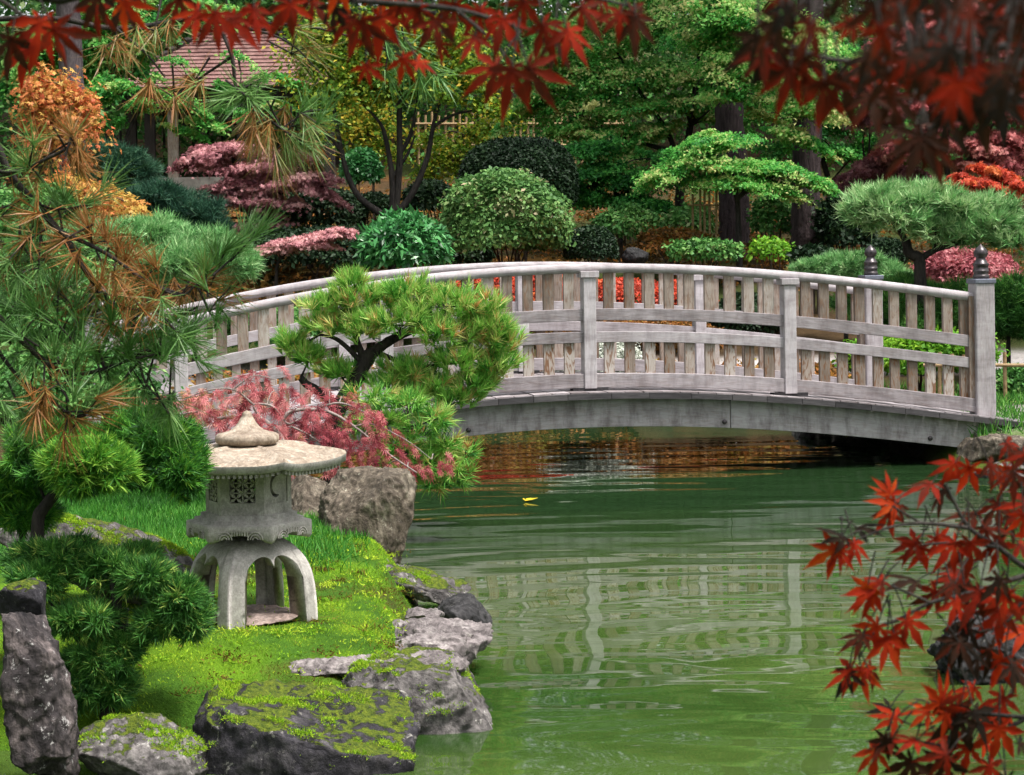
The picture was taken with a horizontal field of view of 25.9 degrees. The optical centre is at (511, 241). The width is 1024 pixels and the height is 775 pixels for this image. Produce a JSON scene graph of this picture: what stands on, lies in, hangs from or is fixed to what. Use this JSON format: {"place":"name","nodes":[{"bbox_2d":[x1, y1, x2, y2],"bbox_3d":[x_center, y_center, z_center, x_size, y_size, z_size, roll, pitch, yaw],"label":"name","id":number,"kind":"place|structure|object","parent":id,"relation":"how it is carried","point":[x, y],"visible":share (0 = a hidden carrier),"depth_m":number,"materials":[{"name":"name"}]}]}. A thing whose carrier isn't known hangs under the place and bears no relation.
{"place":"outdoors","nodes":[
{"label":"outdoors","id":0,"kind":"place"},
{"bbox_2d":[0,0,674,15],"label":"sky","id":1,"kind":"structure","parent":0,"point":[412,0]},
{"bbox_2d":[0,426,1023,774],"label":"pond water","id":2,"kind":"structure","parent":0,"point":[656,600],"depth_m":11.37,"materials":[{"name":"liquid"}]},
{"bbox_2d":[77,712,208,774],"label":"rock","id":3,"kind":"object","parent":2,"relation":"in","point":[135,753],"visible":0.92,"depth_m":7.58,"materials":[{"name":"stone"}]},
{"bbox_2d":[392,617,493,664],"bbox_3d":[-0.315,1.716,9.448,0.480,0.230,0.635,-1,0,0],"label":"rock","id":4,"kind":"object","parent":2,"relation":"in","point":[468,639],"visible":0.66,"depth_m":9.34,"materials":[{"name":"stone"}]},
{"bbox_2d":[437,593,492,623],"bbox_3d":[-0.226,1.800,10.582,0.269,0.250,0.511,-1,0,0],"label":"rock","id":5,"kind":"object","parent":2,"relation":"in","point":[466,606],"visible":0.48,"depth_m":10.46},
{"bbox_2d":[927,609,1023,684],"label":"rock","id":6,"kind":"object","parent":2,"relation":"in","point":[934,649],"visible":0.24,"depth_m":9.11,"materials":[{"name":"stone"}]},
{"bbox_2d":[0,13,1023,750],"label":"ground","id":7,"kind":"structure","parent":0,"point":[166,703],"depth_m":10.06,"materials":[{"name":"plant"}]},
{"bbox_2d":[0,457,71,542],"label":"dwarf pine","id":8,"kind":"object","parent":7,"relation":"on","point":[19,503],"visible":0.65,"depth_m":8.51,"materials":[{"name":"green plant"}]},
{"bbox_2d":[0,612,80,774],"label":"rock","id":9,"kind":"object","parent":7,"relation":"on","point":[40,707],"visible":1,"depth_m":7.38,"materials":[{"name":"stone"}]},
{"bbox_2d":[0,577,46,614],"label":"rock","id":10,"kind":"object","parent":9,"relation":"on","point":[28,595],"visible":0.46,"depth_m":7.65,"materials":[{"name":"stone"}]},
{"bbox_2d":[0,175,98,334],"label":"green shrub","id":11,"kind":"object","parent":7,"relation":"on","point":[6,195],"visible":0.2,"depth_m":26.11,"materials":[{"name":"green plant"}]},
{"bbox_2d":[3,58,121,184],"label":"maple sapling","id":12,"kind":"object","parent":7,"relation":"on","point":[37,88],"visible":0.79,"depth_m":27.88,"materials":[{"name":"brown plant"}]},
{"bbox_2d":[0,229,140,418],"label":"green shrub","id":13,"kind":"object","parent":7,"relation":"on","point":[70,320],"visible":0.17,"depth_m":20.38,"materials":[{"name":"green plant"}]},
{"bbox_2d":[56,0,84,209],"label":"tall tree","id":14,"kind":"object","parent":7,"relation":"on","point":[63,10],"visible":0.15,"depth_m":33.84,"materials":[{"name":"grey plant"}]},
{"bbox_2d":[0,340,183,428],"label":"green shrub","id":15,"kind":"object","parent":7,"relation":"on","point":[61,396],"visible":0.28,"depth_m":14.26,"materials":[{"name":"green plant"}]},
{"bbox_2d":[0,513,193,604],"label":"rock","id":16,"kind":"object","parent":7,"relation":"on","point":[186,561],"visible":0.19,"depth_m":9.46,"materials":[{"name":"stone"}]},
{"bbox_2d":[44,163,156,221],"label":"maple sapling","id":17,"kind":"object","parent":7,"relation":"on","point":[126,203],"visible":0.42,"depth_m":26.80,"materials":[{"name":"brown plant"}]},
{"bbox_2d":[0,527,219,719],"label":"dwarf pine","id":18,"kind":"object","parent":7,"relation":"on","point":[105,656],"visible":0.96,"depth_m":8.10,"materials":[{"name":"green plant"}]},
{"bbox_2d":[0,401,219,541],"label":"dwarf pine","id":19,"kind":"object","parent":7,"relation":"on","point":[118,459],"visible":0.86,"depth_m":8.25,"materials":[{"name":"green plant"}]},
{"bbox_2d":[65,134,168,189],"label":"garden pine","id":20,"kind":"object","parent":7,"relation":"on","point":[135,157],"visible":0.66,"depth_m":29.76,"materials":[{"name":"green plant"}]},
{"bbox_2d":[0,0,250,140],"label":"tree","id":21,"kind":"object","parent":7,"relation":"on","point":[150,17],"visible":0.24,"depth_m":41.63,"materials":[{"name":"green plant"}]},
{"bbox_2d":[32,206,269,377],"bbox_3d":[-3.917,0.566,23.856,2.748,1.994,1.610,-1,0,0],"label":"garden pine","id":22,"kind":"object","parent":7,"relation":"on","point":[166,229],"visible":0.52,"depth_m":23.64,"materials":[{"name":"green plant"}]},
{"bbox_2d":[105,176,236,293],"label":"garden pine","id":23,"kind":"object","parent":7,"relation":"on","point":[172,196],"visible":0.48,"depth_m":28.75,"materials":[{"name":"green plant"}]},
{"bbox_2d":[0,483,371,579],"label":"grass","id":24,"kind":"structure","parent":7,"relation":"on","point":[141,512],"depth_m":11.66,"materials":[{"name":"plant"}]},
{"bbox_2d":[84,49,310,185],"bbox_3d":[-5.758,-1.802,40.042,4.394,3.384,1.383,-1,0,0],"label":"tree","id":25,"kind":"object","parent":7,"relation":"on","point":[110,94],"visible":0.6,"depth_m":39.91,"materials":[{"name":"green plant"}]},
{"bbox_2d":[104,26,354,193],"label":"garden pavilion","id":26,"kind":"structure","parent":7,"relation":"on","point":[204,48],"depth_m":45.43,"materials":[{"name":"red"}]},
{"bbox_2d":[0,0,468,472],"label":"overhanging pine","id":27,"kind":"object","parent":7,"relation":"on","point":[174,342],"visible":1,"depth_m":5.18,"materials":[{"name":"green plant"}]},
{"bbox_2d":[0,513,480,768],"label":"moss","id":28,"kind":"object","parent":7,"relation":"on","point":[227,689],"visible":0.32,"depth_m":8.73,"materials":[{"name":"green plant"}]},
{"bbox_2d":[210,604,297,625],"bbox_3d":[-1.083,1.554,9.288,0.421,0.047,0.413,-1,0,0],"label":"paving stone","id":29,"kind":"object","parent":7,"relation":"on","point":[260,614],"visible":0.59,"depth_m":9.20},
{"bbox_2d":[165,139,353,275],"bbox_3d":[-3.396,-0.388,29.922,2.541,2.020,1.951,-1,0,0],"label":"purple maple","id":30,"kind":"object","parent":7,"relation":"on","point":[236,185],"visible":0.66,"depth_m":29.68,"materials":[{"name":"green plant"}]},
{"bbox_2d":[186,410,345,628],"bbox_3d":[-1.097,1.141,9.300,0.824,0.878,0.732,-1,0,0],"label":"stone lantern","id":31,"kind":"object","parent":7,"relation":"on","point":[240,525],"visible":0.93,"depth_m":9.17,"materials":[{"name":"stone"}]},
{"bbox_2d":[211,307,331,367],"bbox_3d":[-2.578,1.063,24.537,1.457,0.751,1.459,-1,0,0],"label":"green shrub","id":32,"kind":"object","parent":7,"relation":"on","point":[296,312],"visible":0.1,"depth_m":24.11,"materials":[{"name":"green plant"}]},
{"bbox_2d":[160,0,389,147],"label":"tree","id":33,"kind":"object","parent":7,"relation":"on","point":[263,5],"visible":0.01,"depth_m":49.56,"materials":[{"name":"green plant"}]},
{"bbox_2d":[100,365,455,483],"bbox_3d":[-1.365,1.159,12.647,2.114,0.922,1.290,-1,0,0],"label":"laceleaf maple","id":34,"kind":"object","parent":7,"relation":"on","point":[253,400],"visible":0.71,"depth_m":12.45,"materials":[{"name":"pink plant"}]},
{"bbox_2d":[288,658,311,669],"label":"rock","id":35,"kind":"object","parent":7,"relation":"on","point":[296,662],"visible":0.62,"depth_m":8.61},
{"bbox_2d":[249,226,359,296],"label":"purple maple","id":36,"kind":"object","parent":7,"relation":"on","point":[281,248],"visible":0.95,"depth_m":27.31,"materials":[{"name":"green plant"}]},
{"bbox_2d":[192,678,420,774],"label":"rock","id":37,"kind":"object","parent":7,"relation":"on","point":[251,745],"visible":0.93,"depth_m":7.73,"materials":[{"name":"stone"}]},
{"bbox_2d":[291,475,327,516],"bbox_3d":[-1.137,1.495,12.089,0.316,0.468,0.425,-1,0,0],"label":"rock","id":38,"kind":"object","parent":7,"relation":"on","point":[307,491],"visible":0.31,"depth_m":12.01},
{"bbox_2d":[244,223,376,278],"bbox_3d":[-2.587,0.172,29.482,2.369,0.845,2.412,-1,0,0],"label":"clipped hedge","id":39,"kind":"object","parent":7,"relation":"on","point":[327,256],"visible":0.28,"depth_m":28.60,"materials":[{"name":"green plant"}]},
{"bbox_2d":[253,186,369,267],"bbox_3d":[-2.824,-0.219,31.525,1.666,1.291,1.714,-1,0,0],"label":"clipped hedge","id":40,"kind":"object","parent":7,"relation":"on","point":[335,215],"visible":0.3,"depth_m":30.90,"materials":[{"name":"green plant"}]},
{"bbox_2d":[0,0,658,129],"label":"red maple","id":41,"kind":"object","parent":7,"relation":"on","point":[23,46],"visible":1,"depth_m":1.80,"materials":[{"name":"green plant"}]},
{"bbox_2d":[337,145,385,251],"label":"green shrub","id":42,"kind":"object","parent":7,"relation":"on","point":[364,164],"visible":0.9,"depth_m":32.81,"materials":[{"name":"green plant"}]},
{"bbox_2d":[317,466,416,563],"bbox_3d":[-0.781,1.482,11.694,0.502,0.625,0.694,-1,0,-16],"label":"rock","id":43,"kind":"object","parent":7,"relation":"on","point":[378,502],"visible":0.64,"depth_m":11.43,"materials":[{"name":"stone"}]},
{"bbox_2d":[319,81,422,219],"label":"yellow sapling","id":44,"kind":"object","parent":7,"relation":"on","point":[364,128],"visible":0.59,"depth_m":35.86,"materials":[{"name":"yellow leaves"},{"name":"brown bark"}]},
{"bbox_2d":[357,190,388,266],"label":"ball bush","id":45,"kind":"object","parent":7,"relation":"on","point":[380,199],"visible":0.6,"depth_m":31.30,"materials":[{"name":"green plant"}]},
{"bbox_2d":[291,649,468,676],"bbox_3d":[-0.518,1.645,8.606,0.708,0.124,0.316,-1,0,0],"label":"rock","id":46,"kind":"object","parent":7,"relation":"on","point":[335,666],"visible":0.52,"depth_m":8.54,"materials":[{"name":"stone"}]},
{"bbox_2d":[259,1,525,278],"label":"multi stem tree","id":47,"kind":"object","parent":7,"relation":"on","point":[343,74],"visible":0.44,"depth_m":29.38,"materials":[{"name":"green plant"}]},
{"bbox_2d":[269,260,530,483],"bbox_3d":[-0.705,1.095,14.151,1.712,1.992,0.728,-1,0,0],"label":"leaning pine","id":48,"kind":"object","parent":7,"relation":"on","point":[481,322],"visible":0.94,"depth_m":14.12,"materials":[{"name":"green plant"}]},
{"bbox_2d":[350,203,455,271],"bbox_3d":[-1.279,0.299,26.413,1.258,1.526,1.324,-1,0,0],"label":"rhododendron","id":49,"kind":"object","parent":7,"relation":"on","point":[399,237],"visible":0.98,"depth_m":26.10,"materials":[{"name":"green plant"}]},
{"bbox_2d":[337,376,486,504],"bbox_3d":[-0.621,1.468,13.625,0.951,1.369,0.504,-1,0,0],"label":"drooping pine","id":50,"kind":"object","parent":7,"relation":"on","point":[403,400],"visible":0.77,"depth_m":13.56,"materials":[{"name":"green plant"}]},
{"bbox_2d":[341,646,492,734],"bbox_3d":[-0.355,1.752,8.584,0.584,0.346,0.674,-1,0,0],"label":"rock","id":51,"kind":"object","parent":7,"relation":"on","point":[452,684],"visible":0.59,"depth_m":8.30,"materials":[{"name":"stone"}]},
{"bbox_2d":[404,606,444,618],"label":"rock","id":52,"kind":"object","parent":7,"relation":"on","point":[417,612],"visible":0.67,"depth_m":9.91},
{"bbox_2d":[400,178,450,265],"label":"ball bush","id":53,"kind":"object","parent":7,"relation":"on","point":[429,191],"visible":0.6,"depth_m":31.20,"materials":[{"name":"green plant"}]},
{"bbox_2d":[384,563,471,604],"bbox_3d":[-0.457,1.669,10.985,0.420,0.194,0.479,-1,0,36],"label":"rock","id":54,"kind":"object","parent":7,"relation":"on","point":[439,589],"visible":0.7,"depth_m":10.88,"materials":[{"name":"stone"}]},
{"bbox_2d":[428,248,495,281],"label":"dark shrub","id":55,"kind":"object","parent":7,"relation":"on","point":[475,256],"visible":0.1,"depth_m":29.18,"materials":[{"name":"green plant"}]},
{"bbox_2d":[401,107,533,190],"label":"yellow sapling","id":56,"kind":"object","parent":7,"relation":"on","point":[449,159],"visible":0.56,"depth_m":35.89,"materials":[{"name":"brown plant"}]},
{"bbox_2d":[456,276,514,300],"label":"red shrub","id":57,"kind":"object","parent":7,"relation":"on","point":[496,281],"visible":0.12,"depth_m":26.66,"materials":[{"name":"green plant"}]},
{"bbox_2d":[435,165,578,261],"bbox_3d":[-0.079,-0.075,28.088,1.846,1.768,1.893,-1,0,0],"label":"round bush","id":58,"kind":"object","parent":7,"relation":"on","point":[501,208],"visible":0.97,"depth_m":27.41,"materials":[{"name":"green plant"}]},
{"bbox_2d":[0,0,1023,187],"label":"wood","id":59,"kind":"object","parent":7,"relation":"on","point":[493,4],"visible":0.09,"depth_m":49.92,"materials":[{"name":"green plant"}]},
{"bbox_2d":[1,180,1023,397],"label":"ground cover","id":60,"kind":"object","parent":7,"relation":"on","point":[283,281],"visible":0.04,"depth_m":30.17,"materials":[{"name":"orange plant"}]},
{"bbox_2d":[621,247,648,263],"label":"rock","id":61,"kind":"object","parent":60,"relation":"on","point":[635,255],"visible":0.88,"depth_m":27.88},
{"bbox_2d":[457,135,579,261],"bbox_3d":[0.086,-0.525,30.988,1.756,1.917,1.748,-1,0,0],"label":"dome bush","id":62,"kind":"object","parent":7,"relation":"on","point":[551,161],"visible":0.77,"depth_m":30.45,"materials":[{"name":"green plant"}]},
{"bbox_2d":[415,112,623,164],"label":"bamboo fence","id":63,"kind":"object","parent":7,"relation":"on","point":[425,123],"visible":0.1,"depth_m":40.98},
{"bbox_2d":[529,331,565,347],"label":"rust shrub","id":64,"kind":"object","parent":7,"relation":"on","point":[532,332],"depth_m":25.15,"materials":[{"name":"brown plant"}]},
{"bbox_2d":[533,274,562,300],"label":"red shrub","id":65,"kind":"object","parent":7,"relation":"on","point":[534,287],"visible":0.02,"depth_m":26.69,"materials":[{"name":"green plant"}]},
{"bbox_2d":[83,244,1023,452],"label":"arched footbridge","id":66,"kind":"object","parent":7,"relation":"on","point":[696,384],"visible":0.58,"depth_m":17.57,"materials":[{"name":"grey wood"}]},
{"bbox_2d":[562,224,618,261],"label":"ball bush","id":67,"kind":"object","parent":7,"relation":"on","point":[595,241],"visible":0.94,"depth_m":27.77,"materials":[{"name":"green plant"}]},
{"bbox_2d":[543,342,643,372],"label":"pale shrub","id":68,"kind":"object","parent":7,"relation":"on","point":[620,351],"visible":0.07,"depth_m":22.59,"materials":[{"name":"grey plant"}]},
{"bbox_2d":[563,320,658,347],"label":"rust shrub","id":69,"kind":"object","parent":7,"relation":"on","point":[635,321],"visible":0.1,"depth_m":25.27,"materials":[{"name":"brown plant"}]},
{"bbox_2d":[598,277,658,303],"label":"red shrub","id":70,"kind":"object","parent":7,"relation":"on","point":[619,289],"visible":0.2,"depth_m":26.29,"materials":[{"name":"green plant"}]},
{"bbox_2d":[589,200,668,262],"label":"shrub","id":71,"kind":"object","parent":7,"relation":"on","point":[618,216],"visible":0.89,"depth_m":30.73,"materials":[{"name":"green plant"}]},
{"bbox_2d":[564,131,708,252],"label":"green maple","id":72,"kind":"object","parent":7,"relation":"on","point":[596,175],"visible":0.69,"depth_m":32.73,"materials":[{"name":"green plant"}]},
{"bbox_2d":[623,223,721,278],"bbox_3d":[2.120,0.134,29.510,1.325,0.797,1.357,-1,0,0],"label":"shrub","id":73,"kind":"object","parent":7,"relation":"on","point":[643,239],"visible":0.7,"depth_m":29.29,"materials":[{"name":"orange plant"}]},
{"bbox_2d":[484,0,863,237],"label":"green maple","id":74,"kind":"object","parent":7,"relation":"on","point":[708,37],"visible":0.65,"depth_m":33.48,"materials":[{"name":"green plant"}]},
{"bbox_2d":[637,321,723,351],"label":"rust shrub","id":75,"kind":"object","parent":7,"relation":"on","point":[688,323],"visible":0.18,"depth_m":25.06,"materials":[{"name":"brown plant"}]},
{"bbox_2d":[655,279,719,305],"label":"red shrub","id":76,"kind":"object","parent":7,"relation":"on","point":[675,292],"visible":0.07,"depth_m":26.00,"materials":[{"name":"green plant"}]},
{"bbox_2d":[660,200,719,264],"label":"shrub","id":77,"kind":"object","parent":7,"relation":"on","point":[677,215],"visible":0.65,"depth_m":30.86,"materials":[{"name":"green plant"}]},
{"bbox_2d":[661,234,746,265],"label":"shrub","id":78,"kind":"object","parent":7,"relation":"on","point":[694,247],"visible":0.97,"depth_m":28.26,"materials":[{"name":"green plant"}]},
{"bbox_2d":[688,170,719,265],"bbox_3d":[2.542,-0.269,29.486,0.415,1.518,0.060,-1,0,0],"label":"bamboo trellis","id":79,"kind":"object","parent":7,"relation":"on","point":[709,204],"visible":0.51,"depth_m":29.49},
{"bbox_2d":[711,52,750,253],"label":"tall tree","id":80,"kind":"object","parent":7,"relation":"on","point":[726,119],"visible":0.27,"depth_m":32.82,"materials":[{"name":"brown plant"}]},
{"bbox_2d":[622,128,841,282],"bbox_3d":[2.855,-0.402,29.038,2.898,2.169,1.584,-1,0,0],"label":"green maple","id":81,"kind":"object","parent":7,"relation":"on","point":[708,145],"visible":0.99,"depth_m":28.77,"materials":[{"name":"green plant"}]},
{"bbox_2d":[708,290,779,333],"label":"dark shrub","id":82,"kind":"object","parent":7,"relation":"on","point":[749,328],"visible":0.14,"depth_m":25.65,"materials":[{"name":"green plant"}]},
{"bbox_2d":[745,195,791,261],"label":"shrub","id":83,"kind":"object","parent":7,"relation":"on","point":[768,215],"visible":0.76,"depth_m":30.82,"materials":[{"name":"green plant"}]},
{"bbox_2d":[742,235,795,269],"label":"shrub","id":84,"kind":"object","parent":7,"relation":"on","point":[771,244],"visible":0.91,"depth_m":27.40,"materials":[{"name":"green plant"}]},
{"bbox_2d":[788,0,823,264],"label":"tall tree","id":85,"kind":"object","parent":7,"relation":"on","point":[802,231],"visible":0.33,"depth_m":30.33,"materials":[{"name":"brown plant"}]},
{"bbox_2d":[785,241,836,313],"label":"shrub","id":86,"kind":"object","parent":7,"relation":"on","point":[810,250],"visible":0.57,"depth_m":26.88,"materials":[{"name":"green plant"}]},
{"bbox_2d":[791,432,844,437],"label":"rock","id":87,"kind":"object","parent":7,"relation":"on","point":[808,435],"visible":0.12,"depth_m":20.34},
{"bbox_2d":[743,32,913,179],"bbox_3d":[5.098,-1.714,36.041,3.205,3.346,2.308,-1,0,24],"label":"green maple","id":88,"kind":"object","parent":7,"relation":"on","point":[847,154],"visible":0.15,"depth_m":35.81,"materials":[{"name":"green plant"}]},
{"bbox_2d":[809,186,878,251],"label":"shrub","id":89,"kind":"object","parent":7,"relation":"on","point":[829,229],"visible":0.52,"depth_m":29.74,"materials":[{"name":"green plant"}]},
{"bbox_2d":[787,247,913,342],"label":"juniper","id":90,"kind":"object","parent":7,"relation":"on","point":[845,264],"visible":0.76,"depth_m":24.80,"materials":[{"name":"green plant"}]},
{"bbox_2d":[830,436,890,447],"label":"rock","id":91,"kind":"object","parent":7,"relation":"on","point":[860,441],"visible":0.13,"depth_m":19.37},
{"bbox_2d":[715,0,1023,774],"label":"red maple","id":92,"kind":"object","parent":7,"relation":"on","point":[978,87],"visible":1,"depth_m":2.14,"materials":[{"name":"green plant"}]},
{"bbox_2d":[824,90,934,250],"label":"purple maple","id":93,"kind":"object","parent":7,"relation":"on","point":[864,169],"visible":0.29,"depth_m":31.80,"materials":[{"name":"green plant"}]},
{"bbox_2d":[865,236,908,263],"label":"ball bush","id":94,"kind":"object","parent":7,"relation":"on","point":[889,246],"visible":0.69,"depth_m":25.82,"materials":[{"name":"green plant"}]},
{"bbox_2d":[829,269,972,334],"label":"juniper","id":95,"kind":"object","parent":7,"relation":"on","point":[904,277],"visible":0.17,"depth_m":23.53,"materials":[{"name":"green plant"}]},
{"bbox_2d":[889,440,930,456],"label":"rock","id":96,"kind":"object","parent":7,"relation":"on","point":[910,449],"visible":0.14,"depth_m":18.40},
{"bbox_2d":[830,325,1010,393],"bbox_3d":[3.892,1.194,21.548,1.733,0.802,1.060,-1,0,0],"label":"lime shrub","id":97,"kind":"object","parent":7,"relation":"on","point":[918,345],"visible":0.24,"depth_m":21.20,"materials":[{"name":"green plant"}]},
{"bbox_2d":[830,172,1023,375],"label":"cloud pine","id":98,"kind":"object","parent":7,"relation":"on","point":[953,215],"visible":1,"depth_m":23.27,"materials":[{"name":"green plant"}]},
{"bbox_2d":[845,4,1023,247],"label":"pink maple","id":99,"kind":"object","parent":7,"relation":"on","point":[1011,158],"visible":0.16,"depth_m":30.74,"materials":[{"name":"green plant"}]},
{"bbox_2d":[884,379,1023,439],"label":"grass","id":100,"kind":"structure","parent":7,"relation":"on","point":[1002,402],"depth_m":18.71,"materials":[{"name":"plant"}]},
{"bbox_2d":[908,246,1022,283],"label":"heather","id":101,"kind":"object","parent":7,"relation":"on","point":[942,265],"visible":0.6,"depth_m":25.12,"materials":[{"name":"pink plant"}]},
{"bbox_2d":[923,352,1023,402],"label":"bamboo fence","id":102,"kind":"object","parent":7,"relation":"on","point":[1004,364],"visible":0.3,"depth_m":20.49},
{"bbox_2d":[943,161,1023,246],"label":"red shrub","id":103,"kind":"object","parent":7,"relation":"on","point":[1011,179],"visible":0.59,"depth_m":27.77,"materials":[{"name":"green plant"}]},
{"bbox_2d":[954,265,1023,362],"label":"juniper","id":104,"kind":"object","parent":7,"relation":"on","point":[1009,304],"visible":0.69,"depth_m":22.76,"materials":[{"name":"green plant"}]},
{"bbox_2d":[968,459,1023,477],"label":"rock","id":105,"kind":"object","parent":7,"relation":"on","point":[981,465],"visible":0.12,"depth_m":16.78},
{"bbox_2d":[956,433,1023,462],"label":"rock","id":106,"kind":"object","parent":105,"relation":"on","point":[990,444],"visible":0.73,"depth_m":16.97,"materials":[{"name":"stone"}]},
{"bbox_2d":[996,362,1023,399],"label":"lime shrub","id":107,"kind":"object","parent":7,"relation":"on","point":[1015,378],"visible":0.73,"depth_m":20.99,"materials":[{"name":"green plant"}]}
]}

